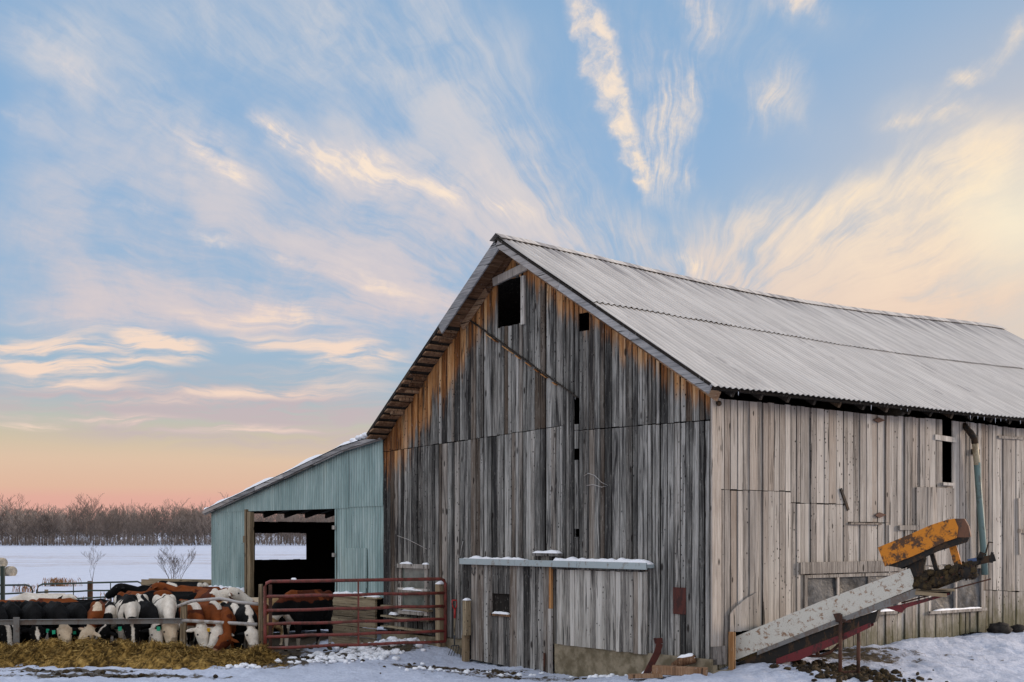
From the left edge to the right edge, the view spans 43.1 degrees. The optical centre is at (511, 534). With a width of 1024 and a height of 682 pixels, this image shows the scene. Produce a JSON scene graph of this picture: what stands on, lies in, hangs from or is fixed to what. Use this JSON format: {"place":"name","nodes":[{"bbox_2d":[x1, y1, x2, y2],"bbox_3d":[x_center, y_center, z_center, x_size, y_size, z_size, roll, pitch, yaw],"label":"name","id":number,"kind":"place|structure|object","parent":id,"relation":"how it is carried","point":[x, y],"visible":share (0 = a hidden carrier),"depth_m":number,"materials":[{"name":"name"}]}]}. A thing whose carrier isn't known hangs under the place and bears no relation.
{"place":"outdoors","nodes":[
{"label":"outdoors","id":0,"kind":"place"},
{"bbox_2d":[333,591,379,596],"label":"ledge snow","id":1,"kind":"structure","parent":0,"point":[344,592],"depth_m":26.76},
{"bbox_2d":[0,533,1023,681],"bbox_3d":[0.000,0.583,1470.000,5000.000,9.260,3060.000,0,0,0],"label":"ground","id":2,"kind":"structure","parent":0,"point":[985,657],"depth_m":21.38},
{"bbox_2d":[0,566,4,599],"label":"fence post","id":3,"kind":"object","parent":2,"relation":"on","point":[2,582],"visible":0.45,"depth_m":31.95,"materials":[{"name":"green paint"}]},
{"bbox_2d":[0,604,21,645],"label":"cow","id":4,"kind":"object","parent":2,"relation":"on","point":[6,634],"visible":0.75,"depth_m":23.78},
{"bbox_2d":[5,566,16,575],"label":"hay bale","id":5,"kind":"object","parent":2,"relation":"on","point":[10,570],"visible":0.81,"depth_m":149.59},
{"bbox_2d":[0,502,21,539],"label":"bare tree","id":6,"kind":"object","parent":2,"relation":"on","point":[2,519],"visible":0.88,"depth_m":408.72,"materials":[{"name":"brown plant"}]},
{"bbox_2d":[0,506,27,544],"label":"bare tree","id":7,"kind":"object","parent":2,"relation":"on","point":[9,524],"visible":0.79,"depth_m":408.10,"materials":[{"name":"brown plant"}]},
{"bbox_2d":[0,600,28,644],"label":"cow","id":8,"kind":"object","parent":2,"relation":"on","point":[12,609],"visible":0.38,"depth_m":24.39},
{"bbox_2d":[1,502,28,544],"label":"bare tree","id":9,"kind":"object","parent":2,"relation":"on","point":[22,515],"visible":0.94,"depth_m":406.03,"materials":[{"name":"brown plant"}]},
{"bbox_2d":[2,516,27,544],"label":"bare tree","id":10,"kind":"object","parent":2,"relation":"on","point":[9,530],"visible":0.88,"depth_m":406.01,"materials":[{"name":"brown plant"}]},
{"bbox_2d":[13,617,19,644],"bbox_3d":[-9.060,1.985,23.677,0.110,0.930,0.035,0,0,0],"label":"rail post","id":11,"kind":"object","parent":2,"relation":"on","point":[16,629],"visible":0.5,"depth_m":23.66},
{"bbox_2d":[0,493,34,540],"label":"bare tree","id":12,"kind":"object","parent":2,"relation":"on","point":[13,504],"visible":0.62,"depth_m":435.49,"materials":[{"name":"brown plant"}]},
{"bbox_2d":[5,584,32,594],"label":"field gate","id":13,"kind":"structure","parent":2,"relation":"on","point":[18,585],"depth_m":34.35,"materials":[{"name":"metal"}]},
{"bbox_2d":[5,509,38,543],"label":"bare tree","id":14,"kind":"object","parent":2,"relation":"on","point":[26,521],"visible":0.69,"depth_m":409.23,"materials":[{"name":"brown plant"}]},
{"bbox_2d":[12,583,37,591],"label":"dry bush","id":15,"kind":"object","parent":2,"relation":"on","point":[24,588],"visible":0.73,"depth_m":80.02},
{"bbox_2d":[20,601,50,643],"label":"cow","id":16,"kind":"object","parent":2,"relation":"on","point":[32,610],"visible":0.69,"depth_m":24.17},
{"bbox_2d":[7,592,76,600],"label":"cow","id":17,"kind":"object","parent":2,"relation":"on","point":[27,596],"visible":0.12,"depth_m":29.33},
{"bbox_2d":[27,515,59,545],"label":"bare tree","id":18,"kind":"object","parent":2,"relation":"on","point":[42,529],"visible":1,"depth_m":396.65,"materials":[{"name":"brown plant"}]},
{"bbox_2d":[37,515,57,545],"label":"bare tree","id":19,"kind":"object","parent":2,"relation":"on","point":[46,528],"visible":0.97,"depth_m":397.52,"materials":[{"name":"brown plant"}]},
{"bbox_2d":[31,507,65,545],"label":"bare tree","id":20,"kind":"object","parent":2,"relation":"on","point":[57,521],"visible":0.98,"depth_m":397.31,"materials":[{"name":"brown plant"}]},
{"bbox_2d":[30,504,73,544],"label":"bare tree","id":21,"kind":"object","parent":2,"relation":"on","point":[64,525],"visible":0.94,"depth_m":401.02,"materials":[{"name":"brown plant"}]},
{"bbox_2d":[29,598,77,602],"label":"cow","id":22,"kind":"object","parent":2,"relation":"on","point":[48,600],"visible":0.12,"depth_m":27.75},
{"bbox_2d":[40,601,78,642],"bbox_3d":[-8.611,1.817,24.520,0.568,1.092,1.841,0,0,-29],"label":"cow","id":23,"kind":"object","parent":2,"relation":"on","point":[55,610],"visible":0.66,"depth_m":24.15},
{"bbox_2d":[42,577,80,586],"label":"dry bush","id":24,"kind":"object","parent":2,"relation":"on","point":[56,580],"visible":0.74,"depth_m":96.86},
{"bbox_2d":[53,509,85,538],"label":"bare tree","id":25,"kind":"object","parent":2,"relation":"on","point":[68,524],"visible":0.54,"depth_m":426.72,"materials":[{"name":"brown plant"}]},
{"bbox_2d":[62,512,85,542],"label":"bare tree","id":26,"kind":"object","parent":2,"relation":"on","point":[72,519],"visible":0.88,"depth_m":401.88,"materials":[{"name":"brown plant"}]},
{"bbox_2d":[62,601,91,610],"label":"cow","id":27,"kind":"object","parent":2,"relation":"on","point":[85,605],"visible":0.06,"depth_m":26.94},
{"bbox_2d":[63,602,95,641],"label":"cow","id":28,"kind":"object","parent":2,"relation":"on","point":[77,611],"visible":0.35,"depth_m":24.48},
{"bbox_2d":[69,497,105,545],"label":"bare tree","id":29,"kind":"object","parent":2,"relation":"on","point":[86,519],"visible":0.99,"depth_m":396.16,"materials":[{"name":"brown plant"}]},
{"bbox_2d":[87,581,92,596],"bbox_3d":[-11.630,2.100,35.700,0.120,1.613,0.120,0,0,0],"label":"fence post","id":30,"kind":"object","parent":2,"relation":"on","point":[89,587],"visible":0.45,"depth_m":35.64,"materials":[{"name":"brown wood"}]},
{"bbox_2d":[36,581,140,600],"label":"field gate","id":31,"kind":"structure","parent":30,"relation":"attached to","point":[73,583],"depth_m":35.32,"materials":[{"name":"metal"}]},
{"bbox_2d":[66,492,115,537],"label":"bare tree","id":32,"kind":"object","parent":2,"relation":"on","point":[81,502],"visible":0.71,"depth_m":433.27,"materials":[{"name":"brown plant"}]},
{"bbox_2d":[75,598,106,602],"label":"cow","id":33,"kind":"object","parent":2,"relation":"on","point":[90,600],"visible":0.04,"depth_m":27.96},
{"bbox_2d":[84,538,104,580],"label":"bare sapling","id":34,"kind":"object","parent":2,"relation":"on","point":[88,556],"visible":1,"depth_m":92.14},
{"bbox_2d":[78,601,110,643],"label":"cow","id":35,"kind":"object","parent":2,"relation":"on","point":[96,610],"visible":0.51,"depth_m":24.04},
{"bbox_2d":[85,511,103,542],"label":"bare tree","id":36,"kind":"object","parent":2,"relation":"on","point":[94,526],"visible":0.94,"depth_m":401.37,"materials":[{"name":"brown plant"}]},
{"bbox_2d":[87,511,117,544],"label":"bare tree","id":37,"kind":"object","parent":2,"relation":"on","point":[103,520],"visible":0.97,"depth_m":401.35,"materials":[{"name":"brown plant"}]},
{"bbox_2d":[94,600,117,641],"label":"cow","id":38,"kind":"object","parent":2,"relation":"on","point":[105,631],"visible":0.49,"depth_m":24.27},
{"bbox_2d":[102,507,123,541],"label":"bare tree","id":39,"kind":"object","parent":2,"relation":"on","point":[114,519],"visible":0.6,"depth_m":416.35,"materials":[{"name":"brown plant"}]},
{"bbox_2d":[100,511,126,544],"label":"bare tree","id":40,"kind":"object","parent":2,"relation":"on","point":[105,518],"visible":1,"depth_m":403.26,"materials":[{"name":"brown plant"}]},
{"bbox_2d":[104,507,136,544],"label":"bare tree","id":41,"kind":"object","parent":2,"relation":"on","point":[118,521],"visible":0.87,"depth_m":406.41,"materials":[{"name":"brown plant"}]},
{"bbox_2d":[113,507,136,539],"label":"bare tree","id":42,"kind":"object","parent":2,"relation":"on","point":[125,519],"visible":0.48,"depth_m":424.12,"materials":[{"name":"brown plant"}]},
{"bbox_2d":[105,583,149,598],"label":"cow","id":43,"kind":"object","parent":2,"relation":"on","point":[114,590],"visible":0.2,"depth_m":32.80},
{"bbox_2d":[120,518,141,537],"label":"bare tree","id":44,"kind":"object","parent":2,"relation":"on","point":[130,528],"visible":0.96,"depth_m":407.44,"materials":[{"name":"brown plant"}]},
{"bbox_2d":[114,594,149,644],"bbox_3d":[-7.297,1.756,24.658,0.637,1.224,2.062,0,0,-21],"label":"cow","id":45,"kind":"object","parent":2,"relation":"on","point":[127,606],"visible":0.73,"depth_m":24.13},
{"bbox_2d":[120,505,145,539],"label":"bare tree","id":46,"kind":"object","parent":2,"relation":"on","point":[125,527],"visible":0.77,"depth_m":415.90,"materials":[{"name":"brown plant"}]},
{"bbox_2d":[126,502,147,540],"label":"bare tree","id":47,"kind":"object","parent":2,"relation":"on","point":[136,517],"visible":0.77,"depth_m":416.64,"materials":[{"name":"brown plant"}]},
{"bbox_2d":[130,594,150,640],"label":"cow","id":48,"kind":"object","parent":2,"relation":"on","point":[141,597],"visible":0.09,"depth_m":26.48},
{"bbox_2d":[117,590,171,642],"bbox_3d":[-8.169,1.846,28.793,2.022,1.247,0.704,0,0,38],"label":"cow","id":49,"kind":"object","parent":2,"relation":"on","point":[161,592],"visible":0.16,"depth_m":28.54},
{"bbox_2d":[134,509,157,544],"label":"bare tree","id":50,"kind":"object","parent":2,"relation":"on","point":[146,523],"visible":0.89,"depth_m":408.97,"materials":[{"name":"brown plant"}]},
{"bbox_2d":[138,601,163,642],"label":"cow","id":51,"kind":"object","parent":2,"relation":"on","point":[148,609],"visible":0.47,"depth_m":24.17},
{"bbox_2d":[0,535,305,545],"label":"undergrowth","id":52,"kind":"object","parent":2,"relation":"on","point":[103,542],"visible":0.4,"depth_m":403.57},
{"bbox_2d":[0,635,306,669],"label":"hay pile","id":53,"kind":"object","parent":2,"relation":"on","point":[119,652],"visible":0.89,"depth_m":21.79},
{"bbox_2d":[141,505,167,538],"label":"bare tree","id":54,"kind":"object","parent":2,"relation":"on","point":[154,520],"visible":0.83,"depth_m":412.56,"materials":[{"name":"brown plant"}]},
{"bbox_2d":[145,507,177,534],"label":"bare tree","id":55,"kind":"object","parent":2,"relation":"on","point":[164,518],"visible":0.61,"depth_m":422.12,"materials":[{"name":"brown plant"}]},
{"bbox_2d":[152,594,179,641],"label":"cow","id":56,"kind":"object","parent":2,"relation":"on","point":[165,605],"visible":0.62,"depth_m":24.04},
{"bbox_2d":[0,502,334,543],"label":"woods","id":57,"kind":"object","parent":2,"relation":"on","point":[144,517],"visible":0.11,"depth_m":440.60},
{"bbox_2d":[157,517,180,544],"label":"bare tree","id":58,"kind":"object","parent":2,"relation":"on","point":[167,523],"visible":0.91,"depth_m":407.50,"materials":[{"name":"brown plant"}]},
{"bbox_2d":[142,590,196,644],"bbox_3d":[-7.759,1.845,28.464,2.207,1.224,0.661,0,0,5],"label":"cow","id":59,"kind":"object","parent":2,"relation":"on","point":[186,595],"visible":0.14,"depth_m":28.29},
{"bbox_2d":[141,578,210,585],"bbox_3d":[-8.660,1.897,33.846,2.744,1.420,0.748,0,0,25],"label":"feed bunk","id":60,"kind":"object","parent":2,"relation":"on","point":[150,581],"visible":0.05,"depth_m":33.84,"materials":[{"name":"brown wood"}]},
{"bbox_2d":[155,498,196,538],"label":"bare tree","id":61,"kind":"object","parent":2,"relation":"on","point":[174,512],"visible":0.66,"depth_m":434.77,"materials":[{"name":"brown plant"}]},
{"bbox_2d":[157,545,195,578],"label":"bare sapling","id":62,"kind":"object","parent":2,"relation":"on","point":[173,564],"visible":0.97,"depth_m":75.94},
{"bbox_2d":[163,600,190,646],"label":"cow","id":63,"kind":"object","parent":2,"relation":"on","point":[188,633],"visible":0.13,"depth_m":24.06},
{"bbox_2d":[149,581,208,586],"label":"cow","id":64,"kind":"object","parent":2,"relation":"on","point":[202,584],"visible":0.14,"depth_m":32.89},
{"bbox_2d":[172,517,188,539],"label":"bare tree","id":65,"kind":"object","parent":2,"relation":"on","point":[180,534],"visible":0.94,"depth_m":403.13,"materials":[{"name":"brown plant"}]},
{"bbox_2d":[180,600,187,643],"bbox_3d":[-6.035,1.860,23.770,0.140,1.283,0.100,0,0,0],"label":"rail post","id":66,"kind":"object","parent":2,"relation":"on","point":[183,628],"visible":0.64,"depth_m":23.72,"materials":[{"name":"brown wood"}]},
{"bbox_2d":[0,618,182,624],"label":"feed rail","id":67,"kind":"object","parent":66,"relation":"attached to","point":[98,621],"visible":1,"depth_m":23.72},
{"bbox_2d":[177,597,257,607],"bbox_3d":[-5.347,1.248,23.570,1.634,0.211,0.091,0,0,12],"label":"bent pipe rail","id":68,"kind":"object","parent":66,"relation":"attached to","point":[215,599],"visible":1,"depth_m":23.56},
{"bbox_2d":[182,619,257,625],"bbox_3d":[-5.320,1.607,23.552,1.495,0.112,0.071,0,0,15],"label":"pipe rail","id":69,"kind":"object","parent":66,"relation":"attached to","point":[219,622],"visible":1,"depth_m":23.54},
{"bbox_2d":[171,507,201,536],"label":"bare tree","id":70,"kind":"object","parent":2,"relation":"on","point":[184,517],"visible":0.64,"depth_m":427.58,"materials":[{"name":"brown plant"}]},
{"bbox_2d":[147,582,226,591],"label":"cow","id":71,"kind":"object","parent":2,"relation":"on","point":[157,586],"visible":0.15,"depth_m":29.73},
{"bbox_2d":[180,511,195,537],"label":"bare tree","id":72,"kind":"object","parent":2,"relation":"on","point":[187,524],"visible":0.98,"depth_m":401.68,"materials":[{"name":"brown plant"}]},
{"bbox_2d":[183,515,207,544],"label":"bare tree","id":73,"kind":"object","parent":2,"relation":"on","point":[192,519],"visible":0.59,"depth_m":407.41,"materials":[{"name":"brown plant"}]},
{"bbox_2d":[179,599,212,645],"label":"cow","id":74,"kind":"object","parent":2,"relation":"on","point":[199,630],"visible":0.59,"depth_m":23.74},
{"bbox_2d":[188,512,208,539],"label":"bare tree","id":75,"kind":"object","parent":2,"relation":"on","point":[200,524],"visible":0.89,"depth_m":401.54,"materials":[{"name":"brown plant"}]},
{"bbox_2d":[188,510,210,544],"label":"bare tree","id":76,"kind":"object","parent":2,"relation":"on","point":[200,528],"visible":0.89,"depth_m":398.49,"materials":[{"name":"brown plant"}]},
{"bbox_2d":[193,499,212,537],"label":"bare tree","id":77,"kind":"object","parent":2,"relation":"on","point":[202,513],"visible":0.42,"depth_m":428.04,"materials":[{"name":"brown plant"}]},
{"bbox_2d":[190,601,233,647],"bbox_3d":[-5.724,1.791,24.258,0.571,1.132,1.870,0,0,-32],"label":"cow","id":78,"kind":"object","parent":2,"relation":"on","point":[211,610],"visible":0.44,"depth_m":23.79},
{"bbox_2d":[191,587,253,639],"bbox_3d":[-6.374,1.783,27.853,0.750,1.329,2.153,0,0,-42],"label":"cow","id":79,"kind":"object","parent":2,"relation":"on","point":[235,593],"visible":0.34,"depth_m":27.28},
{"bbox_2d":[213,606,238,651],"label":"cow","id":80,"kind":"object","parent":2,"relation":"on","point":[225,639],"visible":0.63,"depth_m":23.44},
{"bbox_2d":[220,602,244,648],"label":"cow","id":81,"kind":"object","parent":2,"relation":"on","point":[233,607],"visible":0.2,"depth_m":24.23},
{"bbox_2d":[224,601,268,617],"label":"cow","id":82,"kind":"object","parent":2,"relation":"on","point":[254,608],"visible":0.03,"depth_m":25.88},
{"bbox_2d":[235,604,258,648],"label":"cow","id":83,"kind":"object","parent":2,"relation":"on","point":[245,613],"visible":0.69,"depth_m":23.67},
{"bbox_2d":[218,597,283,647],"bbox_3d":[-5.805,1.884,27.506,1.993,1.106,0.597,0,0,-30],"label":"cow","id":84,"kind":"object","parent":2,"relation":"on","point":[279,628],"visible":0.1,"depth_m":27.71},
{"bbox_2d":[258,584,262,645],"bbox_3d":[-4.530,1.702,23.350,0.070,1.596,0.090,0,0,0],"label":"fence post","id":85,"kind":"object","parent":2,"relation":"on","point":[260,611],"visible":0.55,"depth_m":23.30,"materials":[{"name":"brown wood"}]},
{"bbox_2d":[269,585,271,652],"bbox_3d":[-4.272,1.698,22.900,0.055,1.604,0.060,0,0,0],"label":"fence post","id":86,"kind":"object","parent":2,"relation":"on","point":[270,614],"visible":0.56,"depth_m":22.87,"materials":[{"name":"metal"}]},
{"bbox_2d":[279,514,308,544],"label":"bare tree","id":87,"kind":"object","parent":2,"relation":"on","point":[289,519],"visible":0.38,"depth_m":402.21,"materials":[{"name":"brown plant"}]},
{"bbox_2d":[267,589,333,650],"bbox_3d":[-4.079,1.643,24.613,0.598,1.184,1.957,0,0,33],"label":"cow","id":88,"kind":"object","parent":2,"relation":"on","point":[303,602],"visible":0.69,"depth_m":24.43},
{"bbox_2d":[202,438,465,643],"bbox_3d":[0.945,0.241,33.673,15.590,4.518,8.020,0,0,-39],"label":"lean to","id":89,"kind":"object","parent":2,"relation":"on","point":[343,485],"visible":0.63,"depth_m":28.36,"materials":[{"name":"blue metal"}]},
{"bbox_2d":[203,438,363,509],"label":"roof snow","id":90,"kind":"structure","parent":89,"relation":"on","point":[302,462],"depth_m":28.63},
{"bbox_2d":[350,432,367,442],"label":"roof snow","id":91,"kind":"structure","parent":89,"relation":"on","point":[361,436],"depth_m":26.16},
{"bbox_2d":[263,577,446,649],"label":"field gate","id":92,"kind":"structure","parent":2,"relation":"on","point":[357,621],"depth_m":23.26,"materials":[{"name":"metal"}]},
{"bbox_2d":[225,636,643,677],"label":"snow lumps","id":93,"kind":"object","parent":2,"relation":"on","point":[372,653],"visible":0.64,"depth_m":22.86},
{"bbox_2d":[448,599,461,656],"bbox_3d":[-1.050,1.745,23.790,0.274,1.074,0.266,0,0,0],"label":"pitchfork","id":94,"kind":"object","parent":2,"relation":"on","point":[454,628],"visible":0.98,"depth_m":23.84,"materials":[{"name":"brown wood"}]},
{"bbox_2d":[10,632,978,679],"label":"dirt clods","id":95,"kind":"object","parent":2,"relation":"on","point":[140,675],"visible":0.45,"depth_m":20.47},
{"bbox_2d":[628,673,662,678],"bbox_3d":[1.946,2.069,18.900,0.504,0.080,0.120,0,0,5],"label":"scrap board","id":96,"kind":"object","parent":2,"relation":"on","point":[640,675],"visible":1,"depth_m":18.84,"materials":[{"name":"brown wood"}]},
{"bbox_2d":[643,638,662,672],"bbox_3d":[2.104,1.883,19.525,0.130,0.620,0.503,0,0,38],"label":"steel strap","id":97,"kind":"object","parent":2,"relation":"on","point":[655,654],"visible":0.86,"depth_m":19.57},
{"bbox_2d":[652,665,707,675],"bbox_3d":[2.445,1.993,18.865,0.801,0.149,0.170,0,0,12],"label":"timber block","id":98,"kind":"object","parent":2,"relation":"on","point":[673,670],"depth_m":18.79,"materials":[{"name":"brown wood"}]},
{"bbox_2d":[671,655,696,665],"bbox_3d":[2.538,1.898,19.159,0.384,0.240,0.153,0,0,28],"label":"firewood log","id":99,"kind":"object","parent":98,"relation":"on","point":[684,661],"visible":0.79,"depth_m":19.10,"materials":[{"name":"brown wood"}]},
{"bbox_2d":[366,233,1023,676],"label":"barn","id":100,"kind":"structure","parent":2,"relation":"on","point":[566,403],"depth_m":21.87,"materials":[{"name":"grey wood"}]},
{"bbox_2d":[389,561,428,614],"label":"ledge snow","id":101,"kind":"structure","parent":100,"relation":"on","point":[405,588],"depth_m":25.04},
{"bbox_2d":[397,564,429,615],"bbox_3d":[-1.898,1.065,24.942,0.085,0.975,1.021,0,0,-39],"label":"window frame","id":102,"kind":"structure","parent":100,"relation":"in","point":[404,570],"depth_m":24.93,"materials":[{"name":"grey wood"}]},
{"bbox_2d":[463,564,548,672],"bbox_3d":[-0.133,1.445,22.669,0.090,1.809,2.417,0,0,-39],"label":"barn door","id":103,"kind":"structure","parent":100,"relation":"in","point":[520,637],"depth_m":22.56,"materials":[{"name":"grey wood"}]},
{"bbox_2d":[552,567,647,654],"bbox_3d":[1.384,1.189,20.791,0.065,1.339,2.230,0,0,-39],"label":"barn door","id":104,"kind":"structure","parent":100,"relation":"in","point":[607,609],"depth_m":20.68,"materials":[{"name":"grey wood"}]},
{"bbox_2d":[799,561,903,615],"bbox_3d":[5.547,0.888,21.043,2.724,0.890,0.110,0,0,-39],"label":"window","id":105,"kind":"structure","parent":100,"relation":"in","point":[816,588],"depth_m":20.78,"materials":[{"name":"grey wood"}]},
{"bbox_2d":[873,607,980,611],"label":"ledge snow","id":106,"kind":"structure","parent":100,"relation":"on","point":[941,609],"depth_m":22.64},
{"bbox_2d":[928,565,986,613],"bbox_3d":[7.862,0.973,22.894,1.767,0.814,0.110,0,0,-39],"label":"window","id":107,"kind":"structure","parent":100,"relation":"in","point":[971,595],"depth_m":23.06,"materials":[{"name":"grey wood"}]},
{"bbox_2d":[833,613,860,673],"bbox_3d":[4.897,1.687,18.719,0.511,1.094,0.126,0,0,-10],"label":"support stand","id":108,"kind":"object","parent":2,"relation":"on","point":[838,617],"visible":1,"depth_m":18.68,"materials":[{"name":"metal"}]},
{"bbox_2d":[736,519,995,663],"bbox_3d":[5.084,0.864,18.852,3.683,2.160,0.585,0,0,22],"label":"conveyor chute","id":109,"kind":"object","parent":2,"relation":"on","point":[796,635],"visible":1,"depth_m":18.58,"materials":[{"name":"white paint"}]},
{"bbox_2d":[769,659,996,681],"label":"spilled manure","id":110,"kind":"object","parent":2,"relation":"on","point":[866,673],"visible":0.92,"depth_m":18.76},
{"bbox_2d":[986,622,1012,633],"bbox_3d":[8.784,1.715,23.300,0.464,0.282,0.328,0,0,0],"label":"rock","id":111,"kind":"object","parent":2,"relation":"on","point":[1002,627],"visible":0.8,"depth_m":23.19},
{"bbox_2d":[1010,624,1023,632],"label":"rock","id":112,"kind":"object","parent":2,"relation":"on","point":[1016,628],"visible":0.92,"depth_m":23.43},
{"bbox_2d":[0,0,1023,531],"label":"sky","id":113,"kind":"structure","parent":0,"point":[231,231],"materials":[{"name":"blue"}]},
{"bbox_2d":[470,550,652,563],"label":"ledge snow","id":114,"kind":"structure","parent":0,"point":[591,559],"depth_m":21.13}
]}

